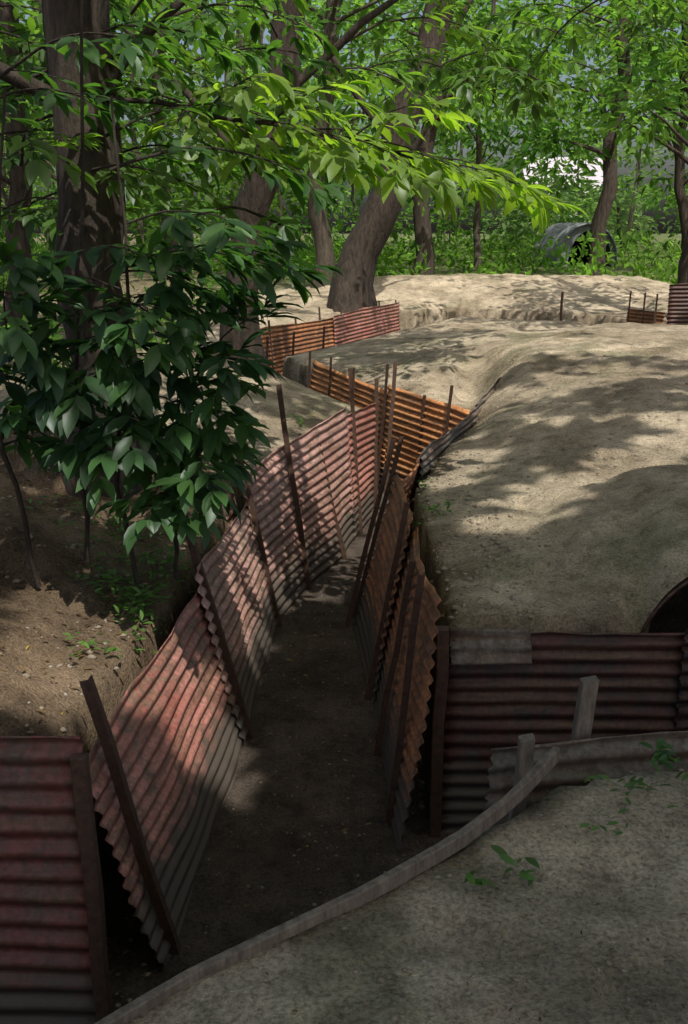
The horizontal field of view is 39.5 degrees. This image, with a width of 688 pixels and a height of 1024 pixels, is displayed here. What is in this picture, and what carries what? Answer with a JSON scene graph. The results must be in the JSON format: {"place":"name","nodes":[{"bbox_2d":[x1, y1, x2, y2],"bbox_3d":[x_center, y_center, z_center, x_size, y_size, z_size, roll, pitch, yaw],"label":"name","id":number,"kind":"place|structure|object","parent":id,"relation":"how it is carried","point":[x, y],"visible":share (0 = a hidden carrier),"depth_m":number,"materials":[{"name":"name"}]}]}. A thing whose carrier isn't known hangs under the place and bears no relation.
{"place":"outdoors","nodes":[
{"label":"outdoors","id":0,"kind":"place"},
{"bbox_2d":[0,234,687,1023],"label":"ground","id":1,"kind":"structure","parent":0,"point":[486,322],"depth_m":5.06,"materials":[{"name":"soil"}]},
{"bbox_2d":[0,736,96,1023],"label":"iron sheet","id":2,"kind":"object","parent":1,"relation":"on","point":[45,973],"visible":0.81,"depth_m":3.42,"materials":[{"name":"brown metal"}]},
{"bbox_2d":[0,1,149,330],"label":"beech tree","id":3,"kind":"object","parent":1,"relation":"on","point":[18,190],"visible":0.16,"depth_m":15.88,"materials":[{"name":"green plant"}]},
{"bbox_2d":[0,0,182,180],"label":"beech tree","id":4,"kind":"object","parent":1,"relation":"on","point":[145,69],"visible":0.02,"depth_m":25.44,"materials":[{"name":"green plant"}]},
{"bbox_2d":[70,753,113,1021],"bbox_3d":[-0.883,1.503,3.428,0.074,1.374,0.157,-8,18,-24],"label":"post","id":5,"kind":"object","parent":1,"relation":"on","point":[88,842],"visible":1,"depth_m":3.36,"materials":[{"name":"orange metal"}]},
{"bbox_2d":[79,675,180,954],"bbox_3d":[-0.859,1.351,3.989,0.363,1.455,0.053,0,16,0],"label":"angle iron stake","id":6,"kind":"object","parent":1,"relation":"on","point":[119,780],"visible":0.9,"depth_m":3.94,"materials":[{"name":"brown metal"}]},
{"bbox_2d":[89,592,242,973],"bbox_3d":[-0.806,1.194,4.802,0.315,1.043,1.973,1,17,5],"label":"iron sheet","id":7,"kind":"object","parent":1,"relation":"on","point":[174,727],"visible":0.93,"depth_m":4.56,"materials":[{"name":"brown metal"}]},
{"bbox_2d":[18,0,314,291],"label":"beech tree","id":8,"kind":"object","parent":1,"relation":"on","point":[229,36],"visible":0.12,"depth_m":17.82,"materials":[{"name":"green plant"}]},
{"bbox_2d":[0,0,345,587],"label":"chestnut sapling","id":9,"kind":"object","parent":1,"relation":"on","point":[58,401],"visible":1,"depth_m":4.51,"materials":[{"name":"green plant"}]},
{"bbox_2d":[0,0,380,499],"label":"chestnut tree","id":10,"kind":"object","parent":1,"relation":"on","point":[54,84],"visible":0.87,"depth_m":5.95,"materials":[{"name":"green plant"}]},
{"bbox_2d":[184,511,253,738],"bbox_3d":[-0.730,0.766,5.714,0.420,1.596,0.055,0,16,0],"label":"angle iron stake","id":11,"kind":"object","parent":1,"relation":"on","point":[219,632],"visible":0.65,"depth_m":5.70,"materials":[{"name":"brown metal"}]},
{"bbox_2d":[224,481,236,529],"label":"iron sheet","id":12,"kind":"object","parent":1,"relation":"on","point":[231,517],"visible":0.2,"depth_m":7.21,"materials":[{"name":"brown metal"}]},
{"bbox_2d":[195,502,276,746],"bbox_3d":[-0.685,0.616,6.499,0.279,1.183,1.898,1,17,2],"label":"iron sheet","id":13,"kind":"object","parent":1,"relation":"on","point":[234,570],"visible":0.96,"depth_m":6.36,"materials":[{"name":"brown metal"}]},
{"bbox_2d":[236,457,281,626],"bbox_3d":[-0.633,0.295,7.357,0.355,1.565,0.057,0,16,0],"label":"angle iron stake","id":14,"kind":"object","parent":1,"relation":"on","point":[257,529],"visible":0.63,"depth_m":7.33,"materials":[{"name":"brown metal"}]},
{"bbox_2d":[266,336,268,364],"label":"angle iron stake","id":15,"kind":"object","parent":1,"relation":"on","point":[267,343],"visible":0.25,"depth_m":14.07,"materials":[{"name":"metal"}]},
{"bbox_2d":[268,320,273,369],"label":"angle iron stake","id":16,"kind":"object","parent":1,"relation":"on","point":[270,342],"visible":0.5,"depth_m":16.66,"materials":[{"name":"brown metal"}]},
{"bbox_2d":[292,331,294,355],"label":"angle iron stake","id":17,"kind":"object","parent":1,"relation":"on","point":[293,341],"visible":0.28,"depth_m":14.75,"materials":[{"name":"brown metal"}]},
{"bbox_2d":[276,383,311,589],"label":"angle iron stake","id":18,"kind":"object","parent":1,"relation":"on","point":[292,479],"visible":0.9,"depth_m":8.01,"materials":[{"name":"brown metal"}]},
{"bbox_2d":[260,317,334,375],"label":"iron sheet","id":19,"kind":"object","parent":1,"relation":"on","point":[308,336],"visible":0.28,"depth_m":17.48,"materials":[{"name":"orange metal"}]},
{"bbox_2d":[243,406,355,622],"bbox_3d":[-0.300,-0.045,8.390,0.282,1.383,2.444,5,17,17],"label":"iron sheet","id":20,"kind":"object","parent":1,"relation":"on","point":[271,491],"visible":0.91,"depth_m":8.33,"materials":[{"name":"red metal"}]},
{"bbox_2d":[307,351,310,387],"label":"angle iron stake","id":21,"kind":"object","parent":1,"relation":"on","point":[309,371],"visible":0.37,"depth_m":13.03,"materials":[{"name":"brown metal"}]},
{"bbox_2d":[322,326,324,348],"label":"angle iron stake","id":22,"kind":"object","parent":1,"relation":"on","point":[323,342],"visible":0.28,"depth_m":15.52,"materials":[{"name":"brown metal"}]},
{"bbox_2d":[94,746,559,1023],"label":"edging plank","id":23,"kind":"object","parent":1,"relation":"on","point":[465,835],"visible":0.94,"depth_m":2.55,"materials":[{"name":"grey wood"}]},
{"bbox_2d":[328,357,331,396],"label":"angle iron stake","id":24,"kind":"object","parent":1,"relation":"on","point":[330,377],"visible":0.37,"depth_m":12.45,"materials":[{"name":"brown metal"}]},
{"bbox_2d":[318,435,346,559],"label":"angle iron stake","id":25,"kind":"object","parent":1,"relation":"on","point":[341,543],"visible":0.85,"depth_m":8.91,"materials":[{"name":"brown metal"}]},
{"bbox_2d":[0,223,681,374],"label":"undergrowth","id":26,"kind":"object","parent":1,"relation":"on","point":[502,265],"visible":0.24,"depth_m":29.25,"materials":[{"name":"green plant"}]},
{"bbox_2d":[0,0,687,279],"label":"background forest","id":27,"kind":"object","parent":1,"relation":"on","point":[624,202],"visible":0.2,"depth_m":37.71,"materials":[{"name":"green plant"}]},
{"bbox_2d":[0,339,687,1023],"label":"earth clods","id":28,"kind":"object","parent":1,"relation":"on","point":[420,807],"visible":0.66,"depth_m":5.44,"materials":[{"name":"beige soil"}]},
{"bbox_2d":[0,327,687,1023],"bbox_3d":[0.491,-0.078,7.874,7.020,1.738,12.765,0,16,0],"label":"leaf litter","id":29,"kind":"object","parent":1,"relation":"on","point":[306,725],"visible":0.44,"depth_m":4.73,"materials":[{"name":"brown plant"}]},
{"bbox_2d":[7,341,687,1020],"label":"pebbles","id":30,"kind":"object","parent":1,"relation":"on","point":[465,605],"visible":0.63,"depth_m":5.39,"materials":[{"name":"stone"}]},
{"bbox_2d":[310,360,387,489],"bbox_3d":[0.018,-1.133,12.187,0.180,1.319,2.372,-8,18,-24],"label":"iron sheet","id":31,"kind":"object","parent":1,"relation":"on","point":[364,395],"visible":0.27,"depth_m":12.10,"materials":[{"name":"orange metal"}]},
{"bbox_2d":[219,0,487,287],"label":"beech tree","id":32,"kind":"object","parent":1,"relation":"on","point":[319,223],"visible":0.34,"depth_m":23.30,"materials":[{"name":"green plant"}]},
{"bbox_2d":[352,367,354,388],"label":"angle iron stake","id":33,"kind":"object","parent":1,"relation":"on","point":[353,371],"visible":0.21,"depth_m":11.78,"materials":[{"name":"brown metal"}]},
{"bbox_2d":[348,368,362,533],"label":"angle iron stake","id":34,"kind":"object","parent":1,"relation":"on","point":[352,405],"visible":0.9,"depth_m":9.55,"materials":[{"name":"brown metal"}]},
{"bbox_2d":[27,414,687,887],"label":"ivy plant","id":35,"kind":"object","parent":1,"relation":"on","point":[663,754],"visible":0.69,"depth_m":5.12,"materials":[{"name":"green plant"}]},
{"bbox_2d":[345,401,378,539],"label":"iron sheet","id":36,"kind":"object","parent":1,"relation":"on","point":[365,417],"visible":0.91,"depth_m":9.88,"materials":[{"name":"red metal"}]},
{"bbox_2d":[117,0,614,365],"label":"chestnut tree","id":37,"kind":"object","parent":1,"relation":"on","point":[256,194],"visible":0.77,"depth_m":10.70,"materials":[{"name":"green plant"}]},
{"bbox_2d":[103,73,589,234],"bbox_3d":[0.006,-2.152,5.922,3.051,0.862,1.689,-8,18,-24],"label":"chestnut branch","id":38,"kind":"object","parent":37,"relation":"attached to","point":[436,175],"visible":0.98,"depth_m":5.62,"materials":[{"name":"green plant"}]},
{"bbox_2d":[333,302,399,345],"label":"iron sheet","id":39,"kind":"object","parent":1,"relation":"on","point":[362,323],"visible":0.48,"depth_m":20.20,"materials":[{"name":"red metal"}]},
{"bbox_2d":[345,438,395,626],"bbox_3d":[0.178,0.244,7.342,0.414,1.654,0.053,0,16,0],"label":"angle iron stake","id":40,"kind":"object","parent":1,"relation":"on","point":[371,527],"visible":0.9,"depth_m":7.29,"materials":[{"name":"brown metal"}]},
{"bbox_2d":[373,378,378,508],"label":"angle iron stake","id":41,"kind":"object","parent":1,"relation":"on","point":[375,442],"visible":0.75,"depth_m":10.18,"materials":[{"name":"brown metal"}]},
{"bbox_2d":[352,436,403,617],"bbox_3d":[0.245,0.201,7.537,0.440,1.626,0.048,-2,17,-8],"label":"angle iron stake","id":42,"kind":"object","parent":1,"relation":"on","point":[382,508],"visible":0.79,"depth_m":7.49,"materials":[{"name":"brown metal"}]},
{"bbox_2d":[377,364,388,490],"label":"angle iron stake","id":43,"kind":"object","parent":1,"relation":"on","point":[383,414],"visible":0.82,"depth_m":11.18,"materials":[{"name":"brown metal"}]},
{"bbox_2d":[354,474,412,703],"bbox_3d":[0.280,0.487,6.746,0.331,1.304,1.364,-1,17,-3],"label":"iron sheet","id":44,"kind":"object","parent":1,"relation":"on","point":[366,625],"visible":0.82,"depth_m":6.79,"materials":[{"name":"brown metal"}]},
{"bbox_2d":[364,501,409,700],"bbox_3d":[0.257,0.660,6.190,0.307,1.514,0.045,0,16,0],"label":"angle iron stake","id":45,"kind":"object","parent":1,"relation":"on","point":[388,594],"visible":0.88,"depth_m":6.14,"materials":[{"name":"brown metal"}]},
{"bbox_2d":[384,361,396,511],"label":"angle iron stake","id":46,"kind":"object","parent":1,"relation":"on","point":[392,402],"visible":0.6,"depth_m":10.33,"materials":[{"name":"brown metal"}]},
{"bbox_2d":[373,559,415,755],"bbox_3d":[0.276,0.925,5.543,0.249,1.374,0.049,0,16,0],"label":"angle iron stake","id":47,"kind":"object","parent":1,"relation":"on","point":[397,647],"visible":0.9,"depth_m":5.49,"materials":[{"name":"brown metal"}]},
{"bbox_2d":[385,573,424,822],"bbox_3d":[0.299,1.035,4.896,0.191,1.533,0.052,0,16,0],"label":"angle iron stake","id":48,"kind":"object","parent":1,"relation":"on","point":[407,683],"visible":0.9,"depth_m":4.85,"materials":[{"name":"brown metal"}]},
{"bbox_2d":[374,527,441,855],"bbox_3d":[0.329,0.841,5.408,0.274,1.384,1.709,0,16,0],"label":"iron sheet","id":49,"kind":"object","parent":1,"relation":"on","point":[418,711],"visible":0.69,"depth_m":4.94,"materials":[{"name":"brown metal"}]},
{"bbox_2d":[353,418,464,626],"bbox_3d":[0.782,-0.047,8.620,0.371,1.261,2.993,6,18,20],"label":"iron sheet","id":50,"kind":"object","parent":1,"relation":"on","point":[410,483],"visible":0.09,"depth_m":7.96,"materials":[{"name":"brown metal"}]},
{"bbox_2d":[417,395,425,457],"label":"angle iron stake","id":51,"kind":"object","parent":1,"relation":"on","point":[422,416],"visible":0.47,"depth_m":10.53,"materials":[{"name":"brown metal"}]},
{"bbox_2d":[381,385,469,493],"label":"iron sheet","id":52,"kind":"object","parent":1,"relation":"on","point":[407,419],"visible":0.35,"depth_m":10.71,"materials":[{"name":"orange metal"}]},
{"bbox_2d":[428,626,448,836],"bbox_3d":[0.473,1.157,4.807,0.072,1.251,0.080,0,16,0],"label":"post","id":53,"kind":"object","parent":1,"relation":"on","point":[438,717],"visible":0.86,"depth_m":4.76,"materials":[{"name":"orange metal"}]},
{"bbox_2d":[305,0,584,274],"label":"beech tree","id":54,"kind":"object","parent":1,"relation":"on","point":[423,231],"visible":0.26,"depth_m":27.20,"materials":[{"name":"green plant"}]},
{"bbox_2d":[445,385,453,431],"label":"angle iron stake","id":55,"kind":"object","parent":1,"relation":"on","point":[449,408],"visible":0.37,"depth_m":10.09,"materials":[{"name":"metal"}]},
{"bbox_2d":[417,377,501,482],"bbox_3d":[1.360,-0.946,9.868,0.112,0.611,4.554,5,17,17],"label":"iron edging strip","id":56,"kind":"object","parent":1,"relation":"on","point":[433,451],"visible":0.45,"depth_m":8.59,"materials":[{"name":"metal"}]},
{"bbox_2d":[412,0,569,271],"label":"beech tree","id":57,"kind":"object","parent":1,"relation":"on","point":[477,213],"visible":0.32,"depth_m":28.90,"materials":[{"name":"green plant"}]},
{"bbox_2d":[304,0,687,312],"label":"beech tree","id":58,"kind":"object","parent":1,"relation":"on","point":[366,239],"visible":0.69,"depth_m":19.81,"materials":[{"name":"green plant"}]},
{"bbox_2d":[507,733,534,820],"bbox_3d":[0.583,1.123,3.299,0.103,0.778,0.060,0,16,0],"label":"wooden post","id":59,"kind":"object","parent":1,"relation":"on","point":[525,754],"visible":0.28,"depth_m":3.20,"materials":[{"name":"grey wood"}]},
{"bbox_2d":[560,292,563,320],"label":"angle iron stake","id":60,"kind":"object","parent":1,"relation":"on","point":[561,302],"visible":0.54,"depth_m":19.68,"materials":[{"name":"brown metal"}]},
{"bbox_2d":[441,627,685,831],"bbox_3d":[1.117,1.122,4.871,1.267,1.143,0.106,0,17,-1],"label":"iron sheet","id":61,"kind":"object","parent":1,"relation":"on","point":[493,706],"visible":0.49,"depth_m":4.83,"materials":[{"name":"brown metal"}]},
{"bbox_2d":[449,627,531,664],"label":"iron sheet","id":62,"kind":"object","parent":61,"relation":"on","point":[478,646],"visible":0.99,"depth_m":4.70,"materials":[{"name":"grey metal"}]},
{"bbox_2d":[532,222,617,266],"bbox_3d":[9.350,-10.889,39.014,2.440,1.721,5.012,0,16,0],"label":"corrugated iron shelter","id":63,"kind":"object","parent":1,"relation":"on","point":[571,231],"visible":0.61,"depth_m":37.69,"materials":[{"name":"grey metal"}]},
{"bbox_2d":[571,675,598,740],"bbox_3d":[0.840,1.068,3.519,0.081,0.963,0.202,11,20,34],"label":"wooden post","id":64,"kind":"object","parent":1,"relation":"on","point":[585,707],"visible":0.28,"depth_m":3.43,"materials":[{"name":"grey wood"}]},
{"bbox_2d":[484,731,687,826],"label":"iron sheet","id":65,"kind":"object","parent":1,"relation":"on","point":[617,757],"visible":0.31,"depth_m":3.38,"materials":[{"name":"grey metal"}]},
{"bbox_2d":[506,0,687,275],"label":"beech tree","id":66,"kind":"object","parent":1,"relation":"on","point":[607,195],"visible":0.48,"depth_m":27.98,"materials":[{"name":"green plant"}]},
{"bbox_2d":[522,464,687,632],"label":"earth mound","id":67,"kind":"object","parent":1,"relation":"on","point":[621,540],"visible":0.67,"depth_m":5.57,"materials":[{"name":"beige soil"}]},
{"bbox_2d":[567,17,687,283],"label":"beech tree","id":68,"kind":"object","parent":1,"relation":"on","point":[649,102],"visible":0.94,"depth_m":19.41,"materials":[{"name":"green plant"}]},
{"bbox_2d":[627,291,631,321],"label":"angle iron stake","id":69,"kind":"object","parent":1,"relation":"on","point":[629,306],"visible":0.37,"depth_m":19.99,"materials":[{"name":"brown metal"}]},
{"bbox_2d":[594,0,687,253],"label":"beech tree","id":70,"kind":"object","parent":1,"relation":"on","point":[680,182],"visible":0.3,"depth_m":30.89,"materials":[{"name":"green plant"}]},
{"bbox_2d":[641,292,645,323],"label":"angle iron stake","id":71,"kind":"object","parent":1,"relation":"on","point":[643,307],"visible":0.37,"depth_m":19.50,"materials":[{"name":"metal"}]},
{"bbox_2d":[625,308,665,323],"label":"iron sheet","id":72,"kind":"object","parent":1,"relation":"on","point":[635,315],"visible":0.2,"depth_m":19.77,"materials":[{"name":"brown metal"}]},
{"bbox_2d":[654,294,657,323],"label":"angle iron stake","id":73,"kind":"object","parent":1,"relation":"on","point":[655,309],"visible":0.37,"depth_m":19.11,"materials":[{"name":"metal"}]},
{"bbox_2d":[666,283,687,324],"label":"iron sheet","id":74,"kind":"object","parent":1,"relation":"on","point":[677,311],"visible":0.35,"depth_m":17.95,"materials":[{"name":"brown metal"}]},
{"bbox_2d":[674,629,687,730],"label":"iron sheet","id":75,"kind":"object","parent":1,"relation":"on","point":[681,719],"visible":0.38,"depth_m":4.80,"materials":[{"name":"brown metal"}]},
{"bbox_2d":[1,0,687,233],"label":"sky","id":76,"kind":"structure","parent":0,"point":[625,170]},
{"bbox_2d":[519,157,602,194],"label":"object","id":77,"kind":"structure","parent":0,"point":[599,174],"depth_m":88.81,"materials":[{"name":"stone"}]}
]}

